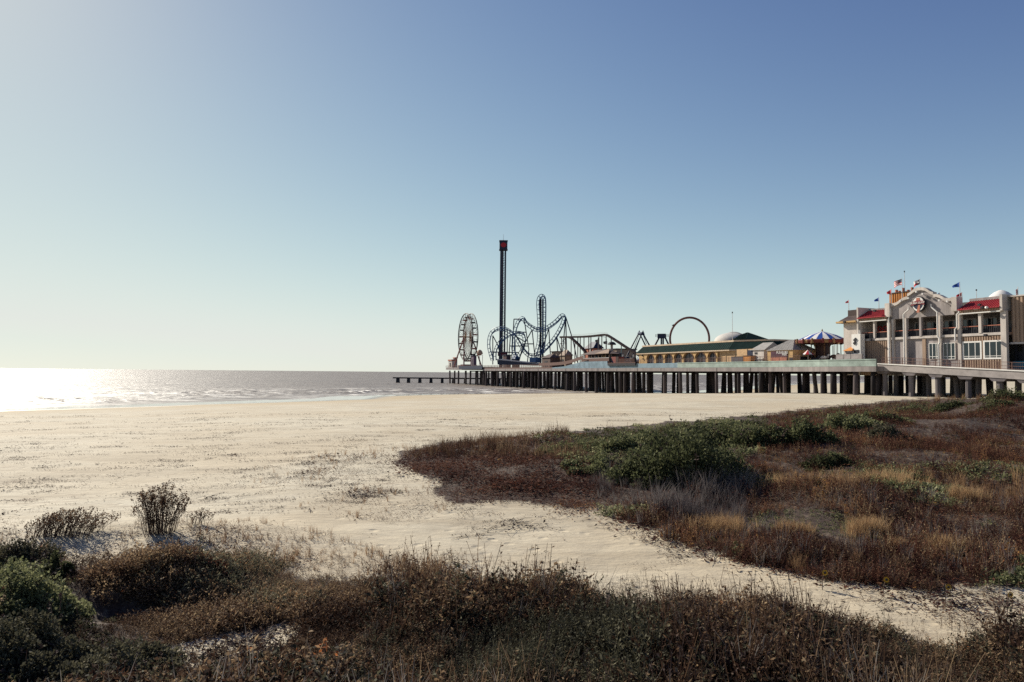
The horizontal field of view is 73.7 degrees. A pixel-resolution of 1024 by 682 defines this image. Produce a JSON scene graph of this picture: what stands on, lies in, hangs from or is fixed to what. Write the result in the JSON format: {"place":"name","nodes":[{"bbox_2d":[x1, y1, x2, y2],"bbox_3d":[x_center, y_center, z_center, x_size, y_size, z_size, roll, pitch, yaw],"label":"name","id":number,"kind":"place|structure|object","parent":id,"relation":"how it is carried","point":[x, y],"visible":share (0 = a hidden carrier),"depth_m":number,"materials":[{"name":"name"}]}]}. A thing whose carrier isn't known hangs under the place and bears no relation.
{"place":"outdoors","nodes":[
{"label":"outdoors","id":0,"kind":"place"},
{"bbox_2d":[0,368,949,407],"bbox_3d":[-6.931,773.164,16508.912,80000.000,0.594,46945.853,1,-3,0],"label":"sea water","id":1,"kind":"structure","parent":0,"point":[22,387],"depth_m":295.01,"materials":[{"name":"liquid"}]},
{"bbox_2d":[393,377,512,383],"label":"old jetty","id":2,"kind":"object","parent":1,"relation":"in","point":[418,378],"visible":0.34,"depth_m":403.73,"materials":[{"name":"wood"}]},
{"bbox_2d":[446,355,921,395],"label":"pier","id":3,"kind":"structure","parent":1,"relation":"in","point":[765,374],"depth_m":188.64,"materials":[{"name":"wood"}]},
{"bbox_2d":[448,359,456,366],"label":"ticket booth","id":4,"kind":"object","parent":3,"relation":"on","point":[451,361],"visible":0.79,"depth_m":398.37,"materials":[{"name":"beige paint"}]},
{"bbox_2d":[454,313,481,366],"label":"ferris wheel","id":5,"kind":"object","parent":3,"relation":"on","point":[470,336],"visible":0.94,"depth_m":382.37,"materials":[{"name":"metal"}]},
{"bbox_2d":[471,355,476,365],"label":"control cabin","id":6,"kind":"object","parent":3,"relation":"on","point":[473,360],"visible":0.88,"depth_m":358.44,"materials":[{"name":"paint"}]},
{"bbox_2d":[476,350,482,365],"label":"lookout booth","id":7,"kind":"object","parent":3,"relation":"on","point":[479,352],"visible":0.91,"depth_m":359.00,"materials":[{"name":"beige paint"}]},
{"bbox_2d":[498,234,507,366],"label":"drop tower","id":8,"kind":"structure","parent":3,"relation":"on","point":[502,245],"depth_m":364.52,"materials":[{"name":"blue metal"}]},
{"bbox_2d":[502,355,510,366],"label":"ride shed","id":9,"kind":"structure","parent":3,"relation":"on","point":[504,356],"depth_m":347.85,"materials":[{"name":"brown metal"}]},
{"bbox_2d":[511,355,519,366],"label":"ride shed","id":10,"kind":"structure","parent":3,"relation":"on","point":[513,358],"depth_m":325.87,"materials":[{"name":"grey metal"}]},
{"bbox_2d":[487,294,576,364],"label":"roller coaster","id":11,"kind":"object","parent":3,"relation":"on","point":[535,359],"visible":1,"depth_m":323.46,"materials":[{"name":"blue metal"}]},
{"bbox_2d":[542,354,559,366],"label":"building","id":12,"kind":"structure","parent":3,"relation":"on","point":[550,358],"depth_m":280.76,"materials":[{"name":"wood"}]},
{"bbox_2d":[551,351,560,356],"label":"building","id":13,"kind":"structure","parent":3,"relation":"on","point":[557,353],"depth_m":311.03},
{"bbox_2d":[559,350,573,366],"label":"building","id":14,"kind":"structure","parent":3,"relation":"on","point":[568,354],"depth_m":276.15,"materials":[{"name":"metal"}]},
{"bbox_2d":[584,342,603,357],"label":"ride hut","id":15,"kind":"object","parent":3,"relation":"on","point":[594,345],"visible":0.36,"depth_m":260.30,"materials":[{"name":"paint"}]},
{"bbox_2d":[559,332,638,362],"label":"flume ride","id":16,"kind":"object","parent":3,"relation":"on","point":[597,335],"visible":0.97,"depth_m":258.22,"materials":[{"name":"brown metal"}]},
{"bbox_2d":[581,349,621,362],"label":"open pavilion","id":17,"kind":"structure","parent":3,"relation":"on","point":[597,355],"depth_m":232.17,"materials":[{"name":"beige wood"}]},
{"bbox_2d":[607,342,615,362],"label":"parasol","id":18,"kind":"object","parent":3,"relation":"on","point":[611,343],"visible":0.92,"depth_m":229.00,"materials":[{"name":"fabric"}]},
{"bbox_2d":[611,357,623,362],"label":"slatted bin","id":19,"kind":"object","parent":3,"relation":"on","point":[615,359],"visible":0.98,"depth_m":219.68,"materials":[{"name":"brown metal"}]},
{"bbox_2d":[602,348,636,357],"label":"building","id":20,"kind":"structure","parent":3,"relation":"on","point":[624,352],"depth_m":259.08,"materials":[{"name":"wood"}]},
{"bbox_2d":[607,358,635,365],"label":"boarded bay","id":21,"kind":"object","parent":3,"relation":"on","point":[624,361],"visible":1,"depth_m":214.22,"materials":[{"name":"wood"}]},
{"bbox_2d":[626,330,649,357],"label":"swinging ship ride","id":22,"kind":"object","parent":3,"relation":"on","point":[641,334],"visible":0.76,"depth_m":244.47,"materials":[{"name":"blue metal"}]},
{"bbox_2d":[654,334,668,344],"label":"spider ride","id":23,"kind":"object","parent":3,"relation":"on","point":[661,336],"visible":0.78,"depth_m":229.68,"materials":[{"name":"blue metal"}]},
{"bbox_2d":[669,317,709,343],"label":"ring ride","id":24,"kind":"object","parent":3,"relation":"on","point":[681,319],"visible":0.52,"depth_m":219.80,"materials":[{"name":"metal"}]},
{"bbox_2d":[635,339,787,367],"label":"arcade building","id":25,"kind":"structure","parent":3,"relation":"on","point":[727,350],"depth_m":182.69,"materials":[{"name":"paint"}]},
{"bbox_2d":[747,350,752,354],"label":"service window","id":26,"kind":"structure","parent":25,"relation":"in","point":[749,352],"depth_m":165.34,"materials":[{"name":"blue glass"}]},
{"bbox_2d":[714,332,741,340],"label":"white dome","id":27,"kind":"structure","parent":3,"relation":"on","point":[725,336],"depth_m":188.40,"materials":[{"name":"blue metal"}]},
{"bbox_2d":[731,356,742,361],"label":"storage box","id":28,"kind":"object","parent":3,"relation":"on","point":[736,360],"visible":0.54,"depth_m":168.56,"materials":[{"name":"grey plastic"}]},
{"bbox_2d":[731,332,766,339],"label":"roof","id":29,"kind":"structure","parent":3,"relation":"on","point":[747,336],"depth_m":184.09,"materials":[{"name":"green metal"}]},
{"bbox_2d":[743,355,755,361],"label":"counter cabinet","id":30,"kind":"object","parent":3,"relation":"on","point":[747,357],"visible":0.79,"depth_m":163.51,"materials":[{"name":"orange wood"}]},
{"bbox_2d":[751,342,776,360],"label":"kiosk","id":31,"kind":"object","parent":3,"relation":"on","point":[761,349],"visible":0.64,"depth_m":162.05,"materials":[{"name":"beige paint"}]},
{"bbox_2d":[767,340,814,360],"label":"kiosk","id":32,"kind":"object","parent":3,"relation":"on","point":[787,349],"visible":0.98,"depth_m":153.61,"materials":[{"name":"paint"}]},
{"bbox_2d":[802,350,813,354],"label":"parasol","id":33,"kind":"object","parent":3,"relation":"on","point":[807,352],"visible":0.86,"depth_m":150.00,"materials":[{"name":"red fabric"}]},
{"bbox_2d":[794,329,843,366],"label":"carousel","id":34,"kind":"object","parent":3,"relation":"on","point":[822,341],"visible":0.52,"depth_m":150.59,"materials":[{"name":"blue fabric"}]},
{"bbox_2d":[836,354,843,358],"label":"barrier block","id":35,"kind":"object","parent":3,"relation":"on","point":[839,356],"depth_m":136.46,"materials":[{"name":"concrete"}]},
{"bbox_2d":[844,354,850,358],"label":"barrier block","id":36,"kind":"object","parent":3,"relation":"on","point":[847,356],"depth_m":134.78,"materials":[{"name":"concrete"}]},
{"bbox_2d":[851,354,862,358],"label":"barrier block","id":37,"kind":"object","parent":3,"relation":"on","point":[856,356],"depth_m":132.70,"materials":[{"name":"concrete"}]},
{"bbox_2d":[851,330,864,358],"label":"sign","id":38,"kind":"object","parent":3,"relation":"on","point":[858,343],"visible":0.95,"depth_m":134.82,"materials":[{"name":"white paint"}]},
{"bbox_2d":[836,287,1023,375],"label":"restaurant building","id":39,"kind":"structure","parent":3,"relation":"on","point":[927,324],"depth_m":121.06,"materials":[{"name":"beige paint"}]},
{"bbox_2d":[894,279,902,297],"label":"flag","id":40,"kind":"object","parent":39,"relation":"attached to","point":[897,282],"visible":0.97,"depth_m":133.49,"materials":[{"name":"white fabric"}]},
{"bbox_2d":[914,279,919,286],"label":"flag","id":41,"kind":"object","parent":39,"relation":"attached to","point":[916,282],"visible":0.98,"depth_m":129.78,"materials":[{"name":"white fabric"}]},
{"bbox_2d":[914,322,924,332],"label":"window","id":42,"kind":"structure","parent":39,"relation":"in","point":[916,325],"depth_m":129.38,"materials":[{"name":"black glass"}]},
{"bbox_2d":[926,321,936,335],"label":"window","id":43,"kind":"structure","parent":39,"relation":"in","point":[929,324],"depth_m":126.72,"materials":[{"name":"black glass"}]},
{"bbox_2d":[929,343,937,358],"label":"window","id":44,"kind":"structure","parent":39,"relation":"in","point":[933,347],"depth_m":122.08,"materials":[{"name":"white paint"}]},
{"bbox_2d":[943,343,955,358],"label":"window","id":45,"kind":"structure","parent":39,"relation":"in","point":[949,349],"depth_m":119.34,"materials":[{"name":"white paint"}]},
{"bbox_2d":[944,320,955,330],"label":"window","id":46,"kind":"structure","parent":39,"relation":"in","point":[947,323],"depth_m":123.55,"materials":[{"name":"grey glass"}]},
{"bbox_2d":[952,282,959,292],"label":"flag","id":47,"kind":"object","parent":39,"relation":"attached to","point":[956,285],"visible":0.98,"depth_m":122.47,"materials":[{"name":"blue fabric"}]},
{"bbox_2d":[963,318,976,333],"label":"window","id":48,"kind":"structure","parent":39,"relation":"in","point":[972,321],"depth_m":120.01,"materials":[{"name":"grey glass"}]},
{"bbox_2d":[962,341,981,359],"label":"window","id":49,"kind":"structure","parent":39,"relation":"in","point":[970,349],"depth_m":115.52,"materials":[{"name":"white paint"}]},
{"bbox_2d":[983,317,997,332],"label":"window","id":50,"kind":"structure","parent":39,"relation":"in","point":[987,320],"depth_m":116.80,"materials":[{"name":"grey glass"}]},
{"bbox_2d":[983,340,1000,358],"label":"window","id":51,"kind":"structure","parent":39,"relation":"in","point":[991,348],"depth_m":112.46,"materials":[{"name":"white paint"}]},
{"bbox_2d":[989,290,1011,296],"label":"roof tent","id":52,"kind":"object","parent":39,"relation":"on","point":[997,293],"visible":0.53,"depth_m":119.41,"materials":[{"name":"white fabric"}]},
{"bbox_2d":[0,379,1023,681],"bbox_3d":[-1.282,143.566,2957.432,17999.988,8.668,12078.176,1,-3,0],"label":"beach sand","id":53,"kind":"structure","parent":0,"point":[600,549],"depth_m":20.06,"materials":[{"name":"beige sand"}]},
{"bbox_2d":[0,536,68,565],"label":"bush","id":54,"kind":"object","parent":53,"relation":"on","point":[27,549],"visible":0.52,"depth_m":12.31,"materials":[{"name":"green plant"}]},
{"bbox_2d":[0,606,89,681],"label":"bush","id":55,"kind":"object","parent":53,"relation":"on","point":[24,640],"visible":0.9,"depth_m":8.18,"materials":[{"name":"green plant"}]},
{"bbox_2d":[0,555,96,624],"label":"bush","id":56,"kind":"object","parent":53,"relation":"on","point":[26,587],"visible":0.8,"depth_m":9.36,"materials":[{"name":"green plant"}]},
{"bbox_2d":[32,547,86,580],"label":"bush","id":57,"kind":"object","parent":53,"relation":"on","point":[53,565],"visible":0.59,"depth_m":10.85,"materials":[{"name":"green plant"}]},
{"bbox_2d":[24,506,120,538],"bbox_3d":[-8.834,3.633,13.707,1.687,0.581,0.992,1,-3,0],"label":"dry shrub","id":58,"kind":"object","parent":53,"relation":"on","point":[61,524],"visible":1,"depth_m":13.59,"materials":[{"name":"brown plant"}]},
{"bbox_2d":[42,630,207,681],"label":"bush","id":59,"kind":"object","parent":53,"relation":"on","point":[146,654],"visible":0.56,"depth_m":8.07,"materials":[{"name":"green plant"}]},
{"bbox_2d":[69,537,227,608],"bbox_3d":[-5.768,3.612,10.840,2.500,0.963,1.272,1,-3,0],"label":"bush","id":60,"kind":"object","parent":53,"relation":"on","point":[106,571],"visible":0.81,"depth_m":10.70,"materials":[{"name":"brown plant"}]},
{"bbox_2d":[130,480,191,534],"bbox_3d":[-7.166,3.406,13.915,1.117,1.055,0.874,1,-3,0],"label":"dry shrub","id":61,"kind":"object","parent":53,"relation":"on","point":[161,506],"visible":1,"depth_m":13.83,"materials":[{"name":"brown plant"}]},
{"bbox_2d":[133,542,235,580],"bbox_3d":[-5.366,3.589,11.199,1.712,0.593,0.963,1,-3,0],"label":"bush","id":62,"kind":"object","parent":53,"relation":"on","point":[215,566],"visible":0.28,"depth_m":11.11,"materials":[{"name":"brown plant"}]},
{"bbox_2d":[184,508,214,524],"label":"dry shrub","id":63,"kind":"object","parent":53,"relation":"on","point":[201,518],"visible":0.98,"depth_m":14.47,"materials":[{"name":"brown plant"}]},
{"bbox_2d":[440,565,486,595],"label":"blade grass","id":64,"kind":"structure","parent":53,"relation":"on","point":[471,581],"depth_m":9.77,"materials":[{"name":"brown plant"}]},
{"bbox_2d":[0,395,1023,681],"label":"dead weeds","id":65,"kind":"object","parent":53,"relation":"on","point":[200,619],"visible":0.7,"depth_m":9.12,"materials":[{"name":"brown plant"}]},
{"bbox_2d":[0,393,1023,660],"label":"dune vegetation","id":66,"kind":"object","parent":53,"relation":"on","point":[952,449],"visible":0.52,"depth_m":17.46,"materials":[{"name":"plant"}]},
{"bbox_2d":[0,535,1023,681],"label":"olive scrub","id":67,"kind":"object","parent":53,"relation":"on","point":[608,624],"visible":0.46,"depth_m":8.32,"materials":[{"name":"brown plant"}]},
{"bbox_2d":[0,397,1023,681],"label":"green creeper","id":68,"kind":"object","parent":53,"relation":"on","point":[1004,575],"visible":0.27,"depth_m":20.01,"materials":[{"name":"green plant"}]},
{"bbox_2d":[0,411,1023,624],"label":"beach litter","id":69,"kind":"object","parent":53,"relation":"on","point":[891,604],"visible":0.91,"depth_m":21.75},
{"bbox_2d":[27,451,1023,681],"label":"grey grass","id":70,"kind":"structure","parent":53,"relation":"on","point":[684,501],"depth_m":15.98,"materials":[{"name":"grey plant"}]},
{"bbox_2d":[459,621,607,681],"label":"bush","id":71,"kind":"object","parent":53,"relation":"on","point":[528,652],"visible":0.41,"depth_m":7.56,"materials":[{"name":"brown plant"}]},
{"bbox_2d":[532,561,565,595],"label":"blade grass","id":72,"kind":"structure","parent":53,"relation":"on","point":[546,579],"depth_m":9.86,"materials":[{"name":"brown plant"}]},
{"bbox_2d":[535,439,592,455],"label":"bush","id":73,"kind":"object","parent":53,"relation":"on","point":[575,443],"visible":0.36,"depth_m":24.82,"materials":[{"name":"green plant"}]},
{"bbox_2d":[560,444,623,476],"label":"bush","id":74,"kind":"object","parent":53,"relation":"on","point":[599,458],"visible":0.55,"depth_m":21.60,"materials":[{"name":"green plant"}]},
{"bbox_2d":[180,543,1023,681],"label":"dark stalks","id":75,"kind":"object","parent":53,"relation":"on","point":[232,644],"visible":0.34,"depth_m":8.21,"materials":[{"name":"brown plant"}]},
{"bbox_2d":[189,392,1023,576],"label":"tan grass","id":76,"kind":"structure","parent":53,"relation":"on","point":[911,476],"depth_m":18.34,"materials":[{"name":"beige plant"}]},
{"bbox_2d":[596,568,618,604],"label":"blade grass","id":77,"kind":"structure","parent":53,"relation":"on","point":[609,588],"depth_m":10.08,"materials":[{"name":"beige plant"}]},
{"bbox_2d":[587,426,671,451],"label":"bush","id":78,"kind":"object","parent":53,"relation":"on","point":[621,438],"visible":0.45,"depth_m":24.15,"materials":[{"name":"green plant"}]},
{"bbox_2d":[600,437,661,485],"bbox_3d":[3.829,3.614,20.221,2.394,1.540,1.874,1,-3,0],"label":"bush","id":79,"kind":"object","parent":53,"relation":"on","point":[615,472],"visible":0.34,"depth_m":19.99,"materials":[{"name":"green plant"}]},
{"bbox_2d":[620,417,758,491],"bbox_3d":[5.097,3.257,19.755,4.397,2.248,3.468,1,-3,0],"label":"bush","id":80,"kind":"object","parent":53,"relation":"on","point":[695,448],"visible":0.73,"depth_m":19.43,"materials":[{"name":"green plant"}]},
{"bbox_2d":[671,417,751,445],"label":"bush","id":81,"kind":"object","parent":53,"relation":"on","point":[724,433],"visible":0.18,"depth_m":25.95,"materials":[{"name":"green plant"}]},
{"bbox_2d":[675,508,761,537],"bbox_3d":[4.573,3.963,14.931,1.978,0.541,1.516,2,-3,-25],"label":"grass tuft","id":82,"kind":"object","parent":53,"relation":"on","point":[733,524],"visible":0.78,"depth_m":14.85,"materials":[{"name":"brown plant"}]},
{"bbox_2d":[730,424,778,446],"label":"bush","id":83,"kind":"object","parent":53,"relation":"on","point":[753,435],"visible":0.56,"depth_m":24.36,"materials":[{"name":"green plant"}]},
{"bbox_2d":[770,516,816,536],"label":"grass tuft","id":84,"kind":"object","parent":53,"relation":"on","point":[803,527],"visible":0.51,"depth_m":14.67,"materials":[{"name":"beige plant"}]},
{"bbox_2d":[762,412,842,448],"bbox_3d":[10.350,3.240,24.470,2.877,1.367,1.620,1,-3,0],"label":"bush","id":85,"kind":"object","parent":53,"relation":"on","point":[804,428],"visible":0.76,"depth_m":24.04,"materials":[{"name":"green plant"}]},
{"bbox_2d":[818,570,828,589],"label":"sunflower","id":86,"kind":"object","parent":53,"relation":"on","point":[825,572],"visible":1,"depth_m":11.26,"materials":[{"name":"green plant"}]},
{"bbox_2d":[795,451,856,471],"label":"bush","id":87,"kind":"object","parent":53,"relation":"on","point":[826,460],"visible":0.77,"depth_m":21.34,"materials":[{"name":"green plant"}]},
{"bbox_2d":[817,409,884,431],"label":"bush","id":88,"kind":"object","parent":53,"relation":"on","point":[858,421],"visible":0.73,"depth_m":32.43,"materials":[{"name":"green plant"}]},
{"bbox_2d":[837,509,893,541],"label":"grass tuft","id":89,"kind":"object","parent":53,"relation":"on","point":[864,525],"visible":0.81,"depth_m":14.35,"materials":[{"name":"beige plant"}]},
{"bbox_2d":[841,410,916,422],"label":"bush","id":90,"kind":"object","parent":53,"relation":"on","point":[888,415],"visible":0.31,"depth_m":35.15,"materials":[{"name":"green plant"}]},
{"bbox_2d":[879,577,889,594],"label":"sunflower","id":91,"kind":"object","parent":53,"relation":"on","point":[886,580],"visible":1,"depth_m":10.95,"materials":[{"name":"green plant"}]},
{"bbox_2d":[860,421,917,442],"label":"bush","id":92,"kind":"object","parent":53,"relation":"on","point":[881,428],"visible":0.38,"depth_m":26.03,"materials":[{"name":"green plant"}]},
{"bbox_2d":[761,404,1018,475],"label":"yellow leaves","id":93,"kind":"object","parent":53,"relation":"on","point":[884,470],"visible":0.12,"depth_m":22.43,"materials":[{"name":"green plant"}]},
{"bbox_2d":[885,535,911,549],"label":"grass tuft","id":94,"kind":"object","parent":53,"relation":"on","point":[898,542],"visible":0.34,"depth_m":13.52,"materials":[{"name":"brown plant"}]},
{"bbox_2d":[893,402,933,411],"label":"bush","id":95,"kind":"object","parent":53,"relation":"on","point":[912,406],"visible":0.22,"depth_m":67.28,"materials":[{"name":"green plant"}]},
{"bbox_2d":[892,472,940,484],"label":"bush","id":96,"kind":"object","parent":53,"relation":"on","point":[923,477],"visible":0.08,"depth_m":19.39,"materials":[{"name":"green plant"}]},
{"bbox_2d":[918,400,974,414],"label":"bush","id":97,"kind":"object","parent":53,"relation":"on","point":[945,405],"visible":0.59,"depth_m":52.49,"materials":[{"name":"green plant"}]},
{"bbox_2d":[942,584,952,601],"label":"sunflower","id":98,"kind":"object","parent":53,"relation":"on","point":[948,586],"visible":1,"depth_m":10.69,"materials":[{"name":"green plant"}]},
{"bbox_2d":[915,528,984,556],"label":"grass tuft","id":99,"kind":"object","parent":53,"relation":"on","point":[962,541],"visible":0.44,"depth_m":13.21,"materials":[{"name":"brown plant"}]},
{"bbox_2d":[877,357,1023,397],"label":"access ramp","id":100,"kind":"structure","parent":53,"relation":"on","point":[967,382],"depth_m":117.83,"materials":[{"name":"concrete"}]},
{"bbox_2d":[944,482,994,504],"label":"grass tuft","id":101,"kind":"object","parent":53,"relation":"on","point":[963,490],"visible":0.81,"depth_m":17.21,"materials":[{"name":"beige plant"}]},
{"bbox_2d":[969,399,1015,412],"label":"bush","id":102,"kind":"object","parent":53,"relation":"on","point":[1004,402],"visible":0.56,"depth_m":48.70,"materials":[{"name":"green plant"}]},
{"bbox_2d":[979,385,1023,401],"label":"bush","id":103,"kind":"object","parent":53,"relation":"on","point":[1003,392],"visible":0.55,"depth_m":84.39,"materials":[{"name":"green plant"}]},
{"bbox_2d":[1003,591,1013,609],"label":"sunflower","id":104,"kind":"object","parent":53,"relation":"on","point":[1011,595],"visible":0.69,"depth_m":10.43,"materials":[{"name":"green plant"}]},
{"bbox_2d":[0,0,1023,375],"label":"sky","id":105,"kind":"structure","parent":0,"point":[254,185],"materials":[{"name":"blue"}]},
{"bbox_2d":[612,355,638,363],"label":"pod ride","id":106,"kind":"object","parent":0,"point":[633,359],"visible":0.18,"depth_m":221.63,"materials":[{"name":"white metal"}]},
{"bbox_2d":[843,347,853,353],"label":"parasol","id":107,"kind":"object","parent":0,"point":[850,350],"visible":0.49,"depth_m":136.45,"materials":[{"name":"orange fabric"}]}
]}

